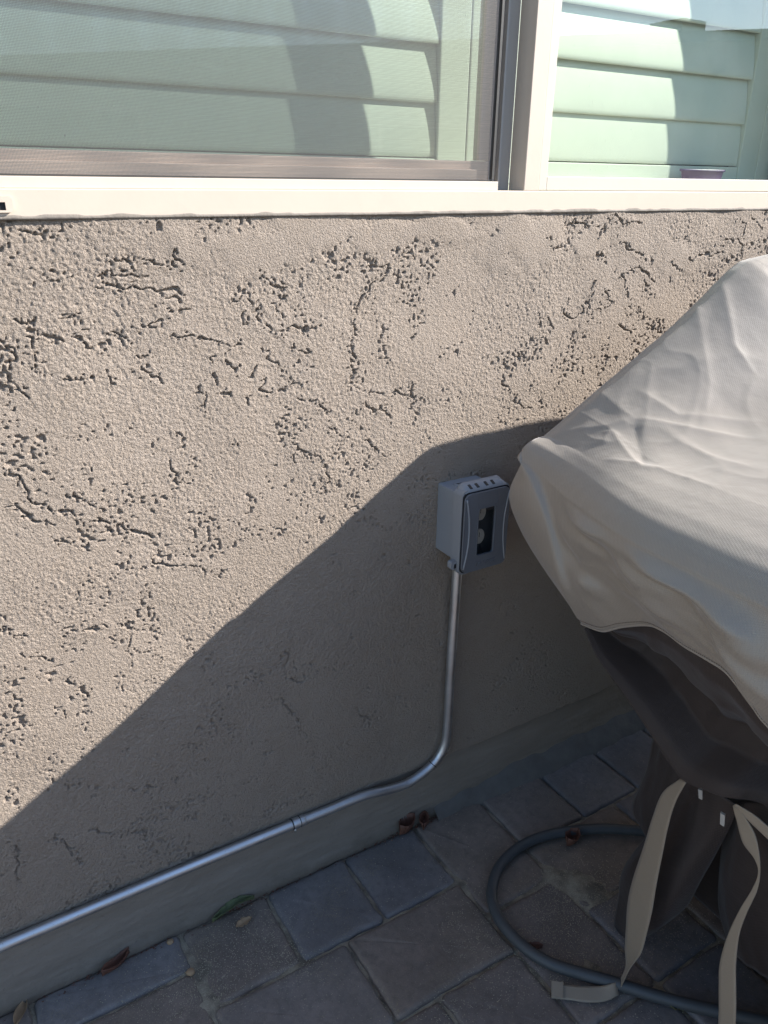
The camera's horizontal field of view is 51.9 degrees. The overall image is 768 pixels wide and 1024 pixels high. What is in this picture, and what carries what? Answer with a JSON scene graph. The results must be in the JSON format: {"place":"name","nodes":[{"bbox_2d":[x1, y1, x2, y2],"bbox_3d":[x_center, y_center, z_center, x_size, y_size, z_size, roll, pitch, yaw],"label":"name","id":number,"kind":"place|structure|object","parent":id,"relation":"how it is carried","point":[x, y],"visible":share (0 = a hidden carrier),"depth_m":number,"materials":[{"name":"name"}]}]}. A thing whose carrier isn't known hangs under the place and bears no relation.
{"place":"outdoors","nodes":[
{"label":"outdoors","id":0,"kind":"place"},
{"bbox_2d":[0,728,767,1023],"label":"paving","id":1,"kind":"structure","parent":0,"point":[396,956],"depth_m":1.48,"materials":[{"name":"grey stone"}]},
{"bbox_2d":[13,999,26,1023],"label":"fallen leaf","id":2,"kind":"object","parent":1,"relation":"on","point":[19,1011],"visible":1,"depth_m":1.34,"materials":[{"name":"beige plant"}]},
{"bbox_2d":[101,946,129,976],"bbox_3d":[-0.481,0.808,1.415,0.020,0.027,0.060,18,29,35],"label":"dry leaf","id":3,"kind":"object","parent":1,"relation":"on","point":[114,963],"visible":1,"depth_m":1.42,"materials":[{"name":"brown plant"}]},
{"bbox_2d":[167,938,172,944],"bbox_3d":[-0.398,0.799,1.468,0.012,0.007,0.012,-13,27,-29],"label":"pebble","id":4,"kind":"object","parent":1,"relation":"on","point":[170,941],"visible":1,"depth_m":1.47,"materials":[{"name":"beige stone"}]},
{"bbox_2d":[186,968,194,975],"bbox_3d":[-0.346,0.823,1.412,0.016,0.009,0.015,8,24,17],"label":"pebble","id":5,"kind":"object","parent":1,"relation":"on","point":[190,971],"visible":1,"depth_m":1.41,"materials":[{"name":"beige stone"}]},
{"bbox_2d":[212,895,253,921],"bbox_3d":[-0.293,0.764,1.528,0.088,0.020,0.020,-13,27,-29],"label":"green leaf","id":6,"kind":"object","parent":1,"relation":"on","point":[229,905],"visible":1,"depth_m":1.53,"materials":[{"name":"green plant"}]},
{"bbox_2d":[3,806,464,1021],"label":"debris crumbs","id":7,"kind":"object","parent":1,"relation":"on","point":[236,909],"visible":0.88,"depth_m":1.54,"materials":[{"name":"brown plant"}]},
{"bbox_2d":[236,916,251,926],"bbox_3d":[-0.268,0.783,1.508,0.026,0.004,0.026,3,23,5],"label":"fallen leaf","id":8,"kind":"object","parent":1,"relation":"on","point":[243,921],"visible":1,"depth_m":1.51,"materials":[{"name":"beige plant"}]},
{"bbox_2d":[28,752,749,1023],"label":"sand grains","id":9,"kind":"object","parent":1,"relation":"on","point":[421,940],"visible":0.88,"depth_m":1.45},
{"bbox_2d":[399,813,414,834],"bbox_3d":[0.050,0.681,1.717,0.035,0.039,0.037,4,23,8],"label":"dry leaf","id":10,"kind":"object","parent":1,"relation":"on","point":[406,824],"visible":1,"depth_m":1.72,"materials":[{"name":"brown plant"}]},
{"bbox_2d":[419,810,428,829],"bbox_3d":[0.088,0.679,1.737,0.026,0.026,0.028,-13,27,-29],"label":"dry leaf","id":11,"kind":"object","parent":1,"relation":"on","point":[424,818],"visible":1,"depth_m":1.74,"materials":[{"name":"brown plant"}]},
{"bbox_2d":[528,942,542,948],"bbox_3d":[0.274,0.807,1.462,0.040,0.017,0.017,1,23,0],"label":"dry leaf","id":12,"kind":"object","parent":1,"relation":"on","point":[537,945],"visible":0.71,"depth_m":1.47,"materials":[{"name":"brown plant"}]},
{"bbox_2d":[565,828,580,846],"bbox_3d":[0.405,0.700,1.694,0.033,0.030,0.034,4,23,8],"label":"dry leaf","id":13,"kind":"object","parent":1,"relation":"on","point":[571,839],"visible":1,"depth_m":1.70,"materials":[{"name":"brown plant"}]},
{"bbox_2d":[486,823,767,1023],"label":"hose","id":14,"kind":"object","parent":1,"relation":"on","point":[555,965],"visible":0.83,"depth_m":1.43,"materials":[{"name":"grey rubber"}]},
{"bbox_2d":[726,797,754,802],"bbox_3d":[0.999,0.198,1.526,1.365,1.098,0.505,-13,27,-29],"label":"gas grill","id":15,"kind":"object","parent":1,"relation":"on","point":[738,800],"depth_m":1.63,"materials":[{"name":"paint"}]},
{"bbox_2d":[509,254,767,1023],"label":"grill cover","id":16,"kind":"object","parent":15,"relation":"on","point":[638,495],"visible":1,"depth_m":1.17,"materials":[{"name":"grey fabric"}]},
{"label":"ground","id":17,"kind":"structure","parent":0,"visible":0},
{"bbox_2d":[0,210,767,1017],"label":"stucco wall","id":18,"kind":"structure","parent":17,"relation":"on","point":[234,452],"depth_m":1.32,"materials":[{"name":"paint"}]},
{"bbox_2d":[0,570,461,952],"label":"conduit","id":19,"kind":"object","parent":18,"relation":"attached to","point":[294,824],"visible":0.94,"depth_m":1.50,"materials":[{"name":"metal"}]},
{"bbox_2d":[0,0,767,219],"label":"sliding window","id":20,"kind":"structure","parent":18,"relation":"attached to","point":[56,183],"depth_m":1.12,"materials":[{"name":"clear glass"}]},
{"bbox_2d":[0,0,471,160],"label":"window pane","id":21,"kind":"object","parent":20,"relation":"attached to","point":[290,117],"visible":0.4,"depth_m":1.16,"materials":[{"name":"clear glass"}]},
{"bbox_2d":[508,0,767,183],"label":"window pane","id":22,"kind":"object","parent":20,"relation":"attached to","point":[677,82],"visible":0.56,"depth_m":1.58,"materials":[{"name":"clear glass"}]},
{"bbox_2d":[679,169,724,178],"bbox_3d":[0.666,-0.697,1.656,0.142,0.040,0.027,-13,27,-29],"label":"plastic tub","id":23,"kind":"object","parent":20,"relation":"on","point":[701,174],"visible":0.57,"depth_m":1.64,"materials":[{"name":"purple plastic"}]},
{"bbox_2d":[9,0,767,189],"bbox_3d":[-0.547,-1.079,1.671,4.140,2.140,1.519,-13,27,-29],"label":"window frame","id":24,"kind":"structure","parent":18,"relation":"attached to","point":[761,170],"depth_m":1.77,"materials":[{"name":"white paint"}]},
{"bbox_2d":[436,475,509,574],"bbox_3d":[0.156,0.017,1.452,0.117,0.176,0.094,-13,27,-29],"label":"outlet box","id":25,"kind":"object","parent":18,"relation":"attached to","point":[472,521],"visible":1,"depth_m":1.43,"materials":[{"name":"grey plastic"}]}
]}

